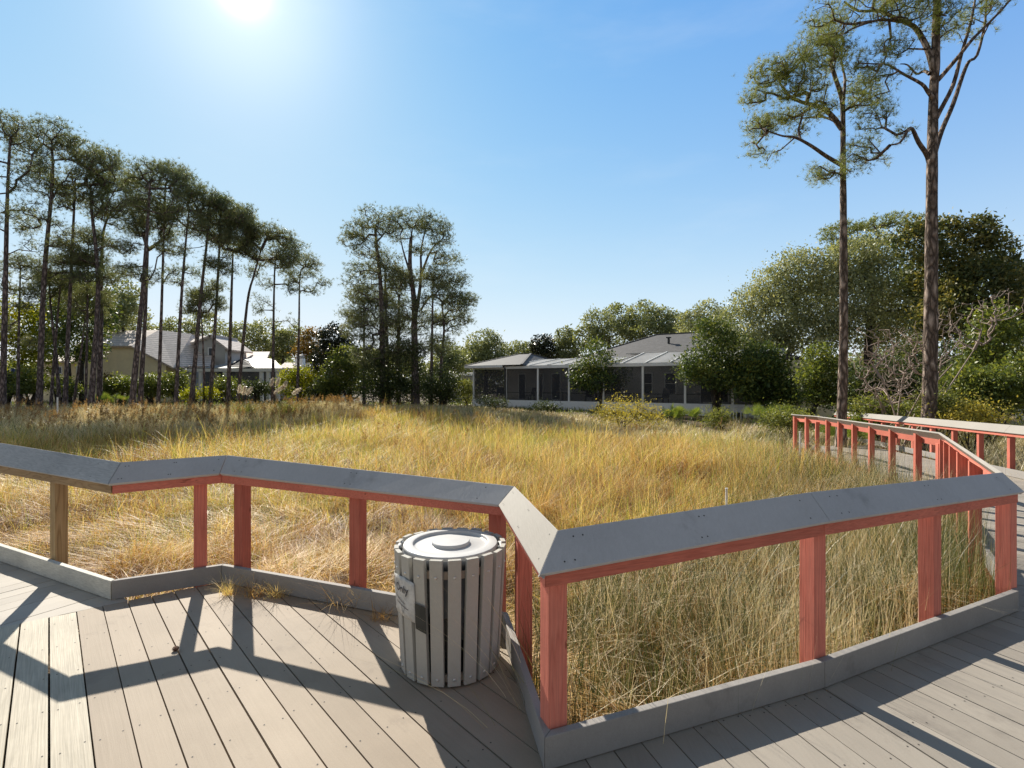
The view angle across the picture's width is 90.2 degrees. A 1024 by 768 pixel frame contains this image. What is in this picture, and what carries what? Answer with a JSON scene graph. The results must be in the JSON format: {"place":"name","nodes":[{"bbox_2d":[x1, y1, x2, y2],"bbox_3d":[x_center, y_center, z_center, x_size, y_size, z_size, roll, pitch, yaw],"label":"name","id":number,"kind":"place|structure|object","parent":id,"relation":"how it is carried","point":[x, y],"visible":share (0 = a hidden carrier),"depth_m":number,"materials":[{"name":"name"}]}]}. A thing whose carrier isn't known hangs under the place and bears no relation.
{"place":"outdoors","nodes":[
{"label":"outdoors","id":0,"kind":"place"},
{"bbox_2d":[211,384,263,415],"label":"pampas grass","id":1,"kind":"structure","parent":0,"point":[243,392],"depth_m":27.90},
{"bbox_2d":[257,377,308,418],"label":"pampas grass","id":2,"kind":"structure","parent":0,"point":[282,387],"depth_m":27.95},
{"bbox_2d":[0,393,816,459],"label":"feathery grass","id":3,"kind":"structure","parent":0,"point":[144,408],"depth_m":22.64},
{"bbox_2d":[10,399,848,416],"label":"lawn grass","id":4,"kind":"structure","parent":0,"point":[457,404],"depth_m":36.05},
{"bbox_2d":[0,385,1023,767],"bbox_3d":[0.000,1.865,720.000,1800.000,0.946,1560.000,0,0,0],"label":"ground","id":5,"kind":"structure","parent":0,"point":[686,419],"depth_m":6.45,"materials":[{"name":"yellow plant"}]},
{"bbox_2d":[0,251,53,408],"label":"pine tree","id":6,"kind":"object","parent":5,"relation":"on","point":[17,264],"visible":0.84,"depth_m":32.83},
{"bbox_2d":[7,365,50,407],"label":"shrub","id":7,"kind":"object","parent":5,"relation":"on","point":[28,384],"visible":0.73,"depth_m":35.79,"materials":[{"name":"green plant"}]},
{"bbox_2d":[0,107,62,408],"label":"pine tree","id":8,"kind":"object","parent":5,"relation":"on","point":[11,135],"visible":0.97,"depth_m":30.95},
{"bbox_2d":[0,294,62,404],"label":"leafy tree","id":9,"kind":"object","parent":5,"relation":"on","point":[32,329],"visible":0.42,"depth_m":40.35,"materials":[{"name":"green plant"}]},
{"bbox_2d":[22,269,78,405],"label":"pine tree","id":10,"kind":"object","parent":5,"relation":"on","point":[54,292],"visible":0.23,"depth_m":34.96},
{"bbox_2d":[0,111,103,409],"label":"pine tree","id":11,"kind":"object","parent":5,"relation":"on","point":[41,331],"visible":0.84,"depth_m":31.86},
{"bbox_2d":[21,270,108,402],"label":"magnolia tree","id":12,"kind":"object","parent":5,"relation":"on","point":[70,374],"visible":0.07,"depth_m":43.70,"materials":[{"name":"green plant"}]},
{"bbox_2d":[43,373,88,405],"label":"shrub","id":13,"kind":"object","parent":5,"relation":"on","point":[72,385],"visible":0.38,"depth_m":36.26,"materials":[{"name":"green plant"}]},
{"bbox_2d":[33,248,101,407],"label":"pine tree","id":14,"kind":"object","parent":5,"relation":"on","point":[59,285],"visible":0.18,"depth_m":34.08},
{"bbox_2d":[22,133,129,407],"bbox_3d":[-28.374,-7.131,32.913,7.543,17.977,3.696,0,0,0],"label":"pine tree","id":15,"kind":"object","parent":5,"relation":"on","point":[71,277],"visible":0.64,"depth_m":32.81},
{"bbox_2d":[38,282,122,406],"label":"magnolia tree","id":16,"kind":"object","parent":5,"relation":"on","point":[75,351],"visible":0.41,"depth_m":37.59,"materials":[{"name":"green plant"}]},
{"bbox_2d":[52,282,118,407],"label":"pine tree","id":17,"kind":"object","parent":5,"relation":"on","point":[105,300],"visible":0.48,"depth_m":34.87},
{"bbox_2d":[55,219,117,405],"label":"pine tree","id":18,"kind":"object","parent":5,"relation":"on","point":[88,231],"visible":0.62,"depth_m":34.02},
{"bbox_2d":[36,141,150,408],"bbox_3d":[-26.782,-6.587,32.733,6.579,17.044,4.242,0,0,14],"label":"pine tree","id":19,"kind":"object","parent":5,"relation":"on","point":[72,259],"visible":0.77,"depth_m":32.72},
{"bbox_2d":[65,165,146,407],"bbox_3d":[-27.857,-6.812,35.131,6.158,17.089,3.830,0,0,0],"label":"pine tree","id":20,"kind":"object","parent":5,"relation":"on","point":[99,390],"visible":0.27,"depth_m":34.88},
{"bbox_2d":[96,371,138,405],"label":"shrub","id":21,"kind":"object","parent":5,"relation":"on","point":[121,383],"visible":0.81,"depth_m":38.69,"materials":[{"name":"green plant"}]},
{"bbox_2d":[90,278,150,333],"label":"oak tree","id":22,"kind":"object","parent":5,"relation":"on","point":[126,298],"visible":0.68,"depth_m":49.57,"materials":[{"name":"green plant"}]},
{"bbox_2d":[118,371,166,406],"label":"shrub","id":23,"kind":"object","parent":5,"relation":"on","point":[150,385],"visible":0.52,"depth_m":38.81,"materials":[{"name":"green plant"}]},
{"bbox_2d":[114,192,186,406],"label":"pine tree","id":24,"kind":"object","parent":5,"relation":"on","point":[136,228],"visible":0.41,"depth_m":34.76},
{"bbox_2d":[103,154,204,407],"bbox_3d":[-22.305,-6.311,32.091,5.908,16.297,3.431,0,0,0],"label":"pine tree","id":25,"kind":"object","parent":5,"relation":"on","point":[144,278],"visible":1,"depth_m":31.85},
{"bbox_2d":[127,157,201,408],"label":"pine tree","id":26,"kind":"object","parent":5,"relation":"on","point":[173,272],"visible":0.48,"depth_m":33.76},
{"bbox_2d":[150,368,197,402],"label":"shrub","id":27,"kind":"object","parent":5,"relation":"on","point":[168,381],"visible":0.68,"depth_m":38.71,"materials":[{"name":"green plant"}]},
{"bbox_2d":[143,177,229,405],"bbox_3d":[-21.444,-6.077,34.062,5.214,16.070,3.643,0,0,0],"label":"pine tree","id":28,"kind":"object","parent":5,"relation":"on","point":[203,223],"visible":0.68,"depth_m":33.94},
{"bbox_2d":[147,312,238,336],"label":"oak tree","id":29,"kind":"object","parent":5,"relation":"on","point":[167,326],"visible":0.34,"depth_m":64.74,"materials":[{"name":"green plant"}]},
{"bbox_2d":[35,330,352,401],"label":"tan house","id":30,"kind":"structure","parent":5,"relation":"on","point":[121,355],"depth_m":47.50,"materials":[{"name":"paint"}]},
{"bbox_2d":[178,384,222,405],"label":"shrub","id":31,"kind":"object","parent":5,"relation":"on","point":[198,393],"visible":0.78,"depth_m":35.71,"materials":[{"name":"green plant"}]},
{"bbox_2d":[176,285,229,407],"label":"pine tree","id":32,"kind":"object","parent":5,"relation":"on","point":[219,303],"visible":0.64,"depth_m":35.93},
{"bbox_2d":[172,185,257,407],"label":"pine tree","id":33,"kind":"object","parent":5,"relation":"on","point":[211,261],"visible":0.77,"depth_m":34.88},
{"bbox_2d":[189,192,258,406],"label":"pine tree","id":34,"kind":"object","parent":5,"relation":"on","point":[215,284],"visible":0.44,"depth_m":35.97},
{"bbox_2d":[201,373,250,403],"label":"shrub","id":35,"kind":"object","parent":5,"relation":"on","point":[220,385],"visible":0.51,"depth_m":38.40,"materials":[{"name":"green plant"}]},
{"bbox_2d":[205,213,265,405],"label":"pine tree","id":36,"kind":"object","parent":5,"relation":"on","point":[247,246],"visible":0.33,"depth_m":36.95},
{"bbox_2d":[221,316,284,357],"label":"oak tree","id":37,"kind":"object","parent":5,"relation":"on","point":[257,341],"visible":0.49,"depth_m":63.11,"materials":[{"name":"green plant"}]},
{"bbox_2d":[241,376,276,403],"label":"shrub","id":38,"kind":"object","parent":5,"relation":"on","point":[258,388],"visible":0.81,"depth_m":42.59,"materials":[{"name":"green plant"}]},
{"bbox_2d":[224,218,311,404],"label":"pine tree","id":39,"kind":"object","parent":5,"relation":"on","point":[270,235],"visible":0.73,"depth_m":37.77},
{"bbox_2d":[240,241,310,404],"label":"pine tree","id":40,"kind":"object","parent":5,"relation":"on","point":[273,286],"visible":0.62,"depth_m":39.87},
{"bbox_2d":[256,323,309,364],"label":"oak tree","id":41,"kind":"object","parent":5,"relation":"on","point":[286,347],"visible":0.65,"depth_m":65.16,"materials":[{"name":"green plant"}]},
{"bbox_2d":[275,362,327,400],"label":"shrub","id":42,"kind":"object","parent":5,"relation":"on","point":[291,377],"visible":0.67,"depth_m":43.44,"materials":[{"name":"green plant"}]},
{"bbox_2d":[275,248,334,403],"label":"pine tree","id":43,"kind":"object","parent":5,"relation":"on","point":[311,264],"visible":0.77,"depth_m":41.96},
{"bbox_2d":[287,325,325,362],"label":"leafy tree","id":44,"kind":"object","parent":5,"relation":"on","point":[307,339],"visible":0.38,"depth_m":58.83,"materials":[{"name":"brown plant"}]},
{"bbox_2d":[302,378,342,402],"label":"shrub","id":45,"kind":"object","parent":5,"relation":"on","point":[312,390],"visible":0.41,"depth_m":41.66,"materials":[{"name":"green plant"}]},
{"bbox_2d":[304,321,357,396],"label":"magnolia tree","id":46,"kind":"object","parent":5,"relation":"on","point":[317,359],"visible":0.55,"depth_m":44.80,"materials":[{"name":"green plant"}]},
{"bbox_2d":[310,342,373,402],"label":"shrub","id":47,"kind":"object","parent":5,"relation":"on","point":[337,364],"visible":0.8,"depth_m":41.13,"materials":[{"name":"green plant"}]},
{"bbox_2d":[334,281,378,404],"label":"pine tree","id":48,"kind":"object","parent":5,"relation":"on","point":[344,315],"visible":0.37,"depth_m":41.78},
{"bbox_2d":[336,202,406,404],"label":"pine tree","id":49,"kind":"object","parent":5,"relation":"on","point":[353,234],"visible":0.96,"depth_m":39.62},
{"bbox_2d":[345,342,409,404],"bbox_3d":[-10.059,-0.791,39.733,3.723,5.098,4.970,0,0,43],"label":"shrub","id":50,"kind":"object","parent":5,"relation":"on","point":[374,377],"visible":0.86,"depth_m":39.35,"materials":[{"name":"green plant"}]},
{"bbox_2d":[360,245,413,404],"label":"pine tree","id":51,"kind":"object","parent":5,"relation":"on","point":[386,306],"visible":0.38,"depth_m":40.73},
{"bbox_2d":[386,265,421,403],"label":"pine tree","id":52,"kind":"object","parent":5,"relation":"on","point":[397,330],"visible":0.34,"depth_m":42.01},
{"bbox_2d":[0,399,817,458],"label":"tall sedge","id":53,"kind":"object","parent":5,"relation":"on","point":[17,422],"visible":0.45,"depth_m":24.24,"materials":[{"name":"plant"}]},
{"bbox_2d":[385,333,438,404],"bbox_3d":[-8.155,-1.068,40.619,5.462,6.412,4.214,0,0,0],"label":"shrub","id":54,"kind":"object","parent":5,"relation":"on","point":[406,368],"visible":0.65,"depth_m":39.72,"materials":[{"name":"green plant"}]},
{"bbox_2d":[380,203,465,404],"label":"pine tree","id":55,"kind":"object","parent":5,"relation":"on","point":[413,315],"visible":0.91,"depth_m":39.68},
{"bbox_2d":[412,262,455,401],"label":"pine tree","id":56,"kind":"object","parent":5,"relation":"on","point":[434,271],"visible":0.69,"depth_m":38.85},
{"bbox_2d":[340,567,538,727],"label":"arching grass","id":57,"kind":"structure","parent":5,"relation":"on","point":[489,660],"depth_m":2.63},
{"bbox_2d":[418,359,467,405],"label":"shrub","id":58,"kind":"object","parent":5,"relation":"on","point":[447,388],"visible":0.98,"depth_m":38.21,"materials":[{"name":"green plant"}]},
{"bbox_2d":[426,339,473,400],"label":"oak tree","id":59,"kind":"object","parent":5,"relation":"on","point":[452,360],"visible":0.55,"depth_m":49.45,"materials":[{"name":"green plant"}]},
{"bbox_2d":[420,267,480,405],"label":"pine tree","id":60,"kind":"object","parent":5,"relation":"on","point":[466,299],"visible":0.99,"depth_m":38.45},
{"bbox_2d":[454,373,482,405],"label":"shrub","id":61,"kind":"object","parent":5,"relation":"on","point":[467,392],"visible":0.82,"depth_m":39.70,"materials":[{"name":"green plant"}]},
{"bbox_2d":[7,343,956,392],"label":"distant woods","id":62,"kind":"object","parent":5,"relation":"on","point":[479,379],"visible":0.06,"depth_m":82.97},
{"bbox_2d":[459,328,509,398],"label":"oak tree","id":63,"kind":"object","parent":5,"relation":"on","point":[484,348],"visible":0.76,"depth_m":53.45,"materials":[{"name":"green plant"}]},
{"bbox_2d":[470,386,510,407],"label":"shrub","id":64,"kind":"object","parent":5,"relation":"on","point":[488,402],"visible":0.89,"depth_m":33.63,"materials":[{"name":"green plant"}]},
{"bbox_2d":[501,340,541,355],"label":"oak tree","id":65,"kind":"object","parent":5,"relation":"on","point":[521,348],"visible":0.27,"depth_m":61.25,"materials":[{"name":"green plant"}]},
{"bbox_2d":[76,448,994,624],"bbox_3d":[0.694,1.900,7.416,21.536,0.500,9.590,0,0,-22],"label":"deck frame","id":66,"kind":"object","parent":5,"relation":"on","point":[798,450],"depth_m":4.90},
{"bbox_2d":[0,561,127,627],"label":"walkway deck","id":67,"kind":"structure","parent":66,"relation":"on","point":[26,596],"depth_m":3.85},
{"bbox_2d":[0,443,120,599],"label":"railing","id":68,"kind":"object","parent":67,"relation":"on","point":[60,472],"visible":0.81,"depth_m":4.28,"materials":[{"name":"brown wood"}]},
{"bbox_2d":[0,582,542,767],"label":"platform deck","id":69,"kind":"structure","parent":66,"relation":"on","point":[243,681],"depth_m":2.65,"materials":[{"name":"wood"}]},
{"bbox_2d":[394,527,505,686],"bbox_3d":[-0.359,1.261,2.985,0.647,0.697,0.647,0,0,0],"label":"trash receptacle","id":70,"kind":"object","parent":69,"relation":"on","point":[448,559],"visible":0.97,"depth_m":2.74,"materials":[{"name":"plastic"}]},
{"bbox_2d":[109,455,1023,767],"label":"railing","id":71,"kind":"object","parent":69,"relation":"on","point":[551,555],"visible":0.9,"depth_m":2.90,"materials":[{"name":"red wood"}]},
{"bbox_2d":[556,688,965,767],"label":"walkway deck","id":72,"kind":"structure","parent":66,"relation":"on","point":[821,728],"depth_m":2.29,"materials":[{"name":"wood"}]},
{"bbox_2d":[803,445,934,482],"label":"walkway deck","id":73,"kind":"structure","parent":66,"relation":"on","point":[909,460],"depth_m":12.32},
{"bbox_2d":[834,412,1023,478],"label":"railing","id":74,"kind":"object","parent":73,"relation":"attached to","point":[1010,432],"visible":0.57,"depth_m":11.51,"materials":[{"name":"red wood"}]},
{"bbox_2d":[823,611,1023,767],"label":"corner walkway deck","id":75,"kind":"structure","parent":66,"relation":"on","point":[959,698],"depth_m":2.66,"materials":[{"name":"wood"}]},
{"bbox_2d":[982,476,1023,611],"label":"turning walkway deck","id":76,"kind":"structure","parent":66,"relation":"on","point":[1020,538],"depth_m":5.74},
{"bbox_2d":[791,414,1017,591],"bbox_3d":[6.685,1.597,9.572,1.234,1.912,13.316,0,0,23],"label":"railing","id":77,"kind":"object","parent":76,"relation":"attached to","point":[961,461],"visible":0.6,"depth_m":8.31,"materials":[{"name":"red wood"}]},
{"bbox_2d":[526,333,561,358],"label":"magnolia tree","id":78,"kind":"object","parent":5,"relation":"on","point":[543,349],"visible":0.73,"depth_m":58.53,"materials":[{"name":"green plant"}]},
{"bbox_2d":[550,323,583,358],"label":"oak tree","id":79,"kind":"object","parent":5,"relation":"on","point":[565,345],"visible":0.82,"depth_m":57.22,"materials":[{"name":"green plant"}]},
{"bbox_2d":[556,335,632,409],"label":"magnolia tree","id":80,"kind":"object","parent":5,"relation":"on","point":[587,377],"visible":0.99,"depth_m":32.71,"materials":[{"name":"green plant"}]},
{"bbox_2d":[572,302,637,351],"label":"oak tree","id":81,"kind":"object","parent":5,"relation":"on","point":[614,325],"visible":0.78,"depth_m":54.60,"materials":[{"name":"green plant"}]},
{"bbox_2d":[586,389,675,428],"bbox_3d":[5.452,1.161,23.847,3.683,2.327,4.221,0,0,41],"label":"shrub","id":82,"kind":"object","parent":5,"relation":"on","point":[608,414],"visible":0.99,"depth_m":23.81,"materials":[{"name":"green plant"}]},
{"bbox_2d":[464,332,833,417],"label":"porch house","id":83,"kind":"structure","parent":5,"relation":"on","point":[647,360],"depth_m":35.79,"materials":[{"name":"white paint"}]},
{"bbox_2d":[551,373,560,399],"bbox_3d":[3.375,0.210,39.116,0.800,2.080,0.057,0,0,33],"label":"door","id":84,"kind":"structure","parent":83,"relation":"in","point":[555,377],"depth_m":39.09,"materials":[{"name":"black paint"}]},
{"bbox_2d":[700,374,728,403],"bbox_3d":[13.030,0.235,32.877,1.800,2.030,0.057,0,0,33],"label":"sliding door","id":85,"kind":"structure","parent":83,"relation":"in","point":[706,398],"depth_m":33.03,"materials":[{"name":"white paint"}]},
{"bbox_2d":[617,299,692,340],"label":"oak tree","id":86,"kind":"object","parent":5,"relation":"on","point":[653,323],"visible":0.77,"depth_m":53.03,"materials":[{"name":"green plant"}]},
{"bbox_2d":[661,402,700,423],"bbox_3d":[8.641,1.481,26.024,2.170,1.169,2.156,0,0,0],"label":"palmetto","id":87,"kind":"object","parent":5,"relation":"on","point":[673,411],"visible":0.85,"depth_m":25.89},
{"bbox_2d":[669,298,736,334],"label":"oak tree","id":88,"kind":"object","parent":5,"relation":"on","point":[684,316],"visible":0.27,"depth_m":45.46,"materials":[{"name":"green plant"}]},
{"bbox_2d":[664,312,761,412],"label":"magnolia tree","id":89,"kind":"object","parent":5,"relation":"on","point":[704,368],"visible":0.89,"depth_m":28.00,"materials":[{"name":"green plant"}]},
{"bbox_2d":[692,401,742,429],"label":"shrub","id":90,"kind":"object","parent":5,"relation":"on","point":[717,416],"visible":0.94,"depth_m":23.73,"materials":[{"name":"green plant"}]},
{"bbox_2d":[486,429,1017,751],"bbox_3d":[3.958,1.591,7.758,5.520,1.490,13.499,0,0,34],"label":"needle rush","id":91,"kind":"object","parent":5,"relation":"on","point":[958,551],"visible":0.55,"depth_m":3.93,"materials":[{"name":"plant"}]},
{"bbox_2d":[726,337,804,416],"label":"magnolia tree","id":92,"kind":"object","parent":5,"relation":"on","point":[767,377],"visible":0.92,"depth_m":26.37,"materials":[{"name":"green plant"}]},
{"bbox_2d":[742,401,818,428],"bbox_3d":[12.377,1.409,23.402,2.866,1.346,2.489,0,0,39],"label":"palmetto","id":93,"kind":"object","parent":5,"relation":"on","point":[770,409],"visible":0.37,"depth_m":23.60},
{"bbox_2d":[700,235,861,359],"bbox_3d":[17.127,-3.759,32.000,10.455,11.116,7.332,0,0,0],"label":"oak tree","id":94,"kind":"object","parent":5,"relation":"on","point":[790,306],"visible":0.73,"depth_m":31.08,"materials":[{"name":"green plant"}]},
{"bbox_2d":[741,397,822,439],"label":"shrub","id":95,"kind":"object","parent":5,"relation":"on","point":[780,418],"visible":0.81,"depth_m":19.26,"materials":[{"name":"green plant"}]},
{"bbox_2d":[734,7,893,446],"bbox_3d":[9.333,-4.751,15.748,5.248,13.866,2.478,0,0,0],"label":"pine tree","id":96,"kind":"object","parent":5,"relation":"on","point":[783,70],"visible":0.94,"depth_m":15.58,"materials":[{"name":"green plant"}]},
{"bbox_2d":[786,336,868,427],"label":"leafy tree","id":97,"kind":"object","parent":5,"relation":"on","point":[815,393],"visible":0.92,"depth_m":22.88,"materials":[{"name":"green plant"}]},
{"bbox_2d":[788,226,943,379],"bbox_3d":[21.703,-3.604,30.316,10.020,11.125,6.804,0,0,0],"label":"oak tree","id":98,"kind":"object","parent":5,"relation":"on","point":[870,310],"visible":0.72,"depth_m":29.48,"materials":[{"name":"green plant"}]},
{"bbox_2d":[813,209,924,363],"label":"pine tree","id":99,"kind":"object","parent":5,"relation":"on","point":[871,223],"visible":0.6,"depth_m":43.79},
{"bbox_2d":[825,383,920,443],"bbox_3d":[13.039,1.051,17.480,4.126,2.182,2.624,0,0,0],"label":"shrub","id":100,"kind":"object","parent":5,"relation":"on","point":[861,409],"visible":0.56,"depth_m":17.31,"materials":[{"name":"green plant"}]},
{"bbox_2d":[817,350,939,426],"bbox_3d":[15.562,0.360,21.023,4.933,3.523,3.258,0,0,0],"label":"shrub","id":101,"kind":"object","parent":5,"relation":"on","point":[856,383],"visible":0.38,"depth_m":20.62,"materials":[{"name":"green plant"}]},
{"bbox_2d":[849,344,920,445],"bbox_3d":[12.391,0.424,17.108,2.622,3.434,1.316,0,0,-7],"label":"bare shrub","id":102,"kind":"object","parent":5,"relation":"on","point":[877,397],"visible":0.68,"depth_m":16.96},
{"bbox_2d":[794,0,1017,457],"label":"pine tree","id":103,"kind":"object","parent":5,"relation":"on","point":[930,317],"visible":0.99,"depth_m":14.21,"materials":[{"name":"green plant"}]},
{"bbox_2d":[852,331,1007,393],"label":"oak tree","id":104,"kind":"object","parent":5,"relation":"on","point":[920,355],"visible":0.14,"depth_m":35.00,"materials":[{"name":"green plant"}]},
{"bbox_2d":[853,288,1023,452],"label":"bare shrub","id":105,"kind":"object","parent":5,"relation":"on","point":[978,342],"visible":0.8,"depth_m":15.19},
{"bbox_2d":[890,382,993,436],"bbox_3d":[12.404,0.981,14.815,2.424,2.276,2.518,0,0,35],"label":"shrub","id":106,"kind":"object","parent":5,"relation":"on","point":[942,398],"visible":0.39,"depth_m":14.57,"materials":[{"name":"green plant"}]},
{"bbox_2d":[870,207,1023,411],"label":"magnolia tree","id":107,"kind":"object","parent":5,"relation":"on","point":[964,277],"visible":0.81,"depth_m":24.41,"materials":[{"name":"green plant"}]},
{"bbox_2d":[900,346,1023,448],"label":"shrub","id":108,"kind":"object","parent":5,"relation":"on","point":[1005,383],"visible":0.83,"depth_m":15.64,"materials":[{"name":"green plant"}]},
{"bbox_2d":[912,388,1021,452],"bbox_3d":[12.467,1.039,14.043,2.866,2.196,2.500,0,0,0],"label":"shrub","id":109,"kind":"object","parent":5,"relation":"on","point":[975,414],"visible":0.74,"depth_m":13.84,"materials":[{"name":"green plant"}]},
{"bbox_2d":[938,296,1023,439],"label":"shrub","id":110,"kind":"object","parent":5,"relation":"on","point":[1003,331],"visible":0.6,"depth_m":17.33,"materials":[{"name":"green plant"}]},
{"bbox_2d":[0,0,1023,383],"label":"sky","id":111,"kind":"structure","parent":0,"point":[579,155],"materials":[{"name":"blue"}]},
{"bbox_2d":[721,415,1023,479],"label":"bank grass","id":112,"kind":"structure","parent":0,"point":[997,450],"depth_m":17.07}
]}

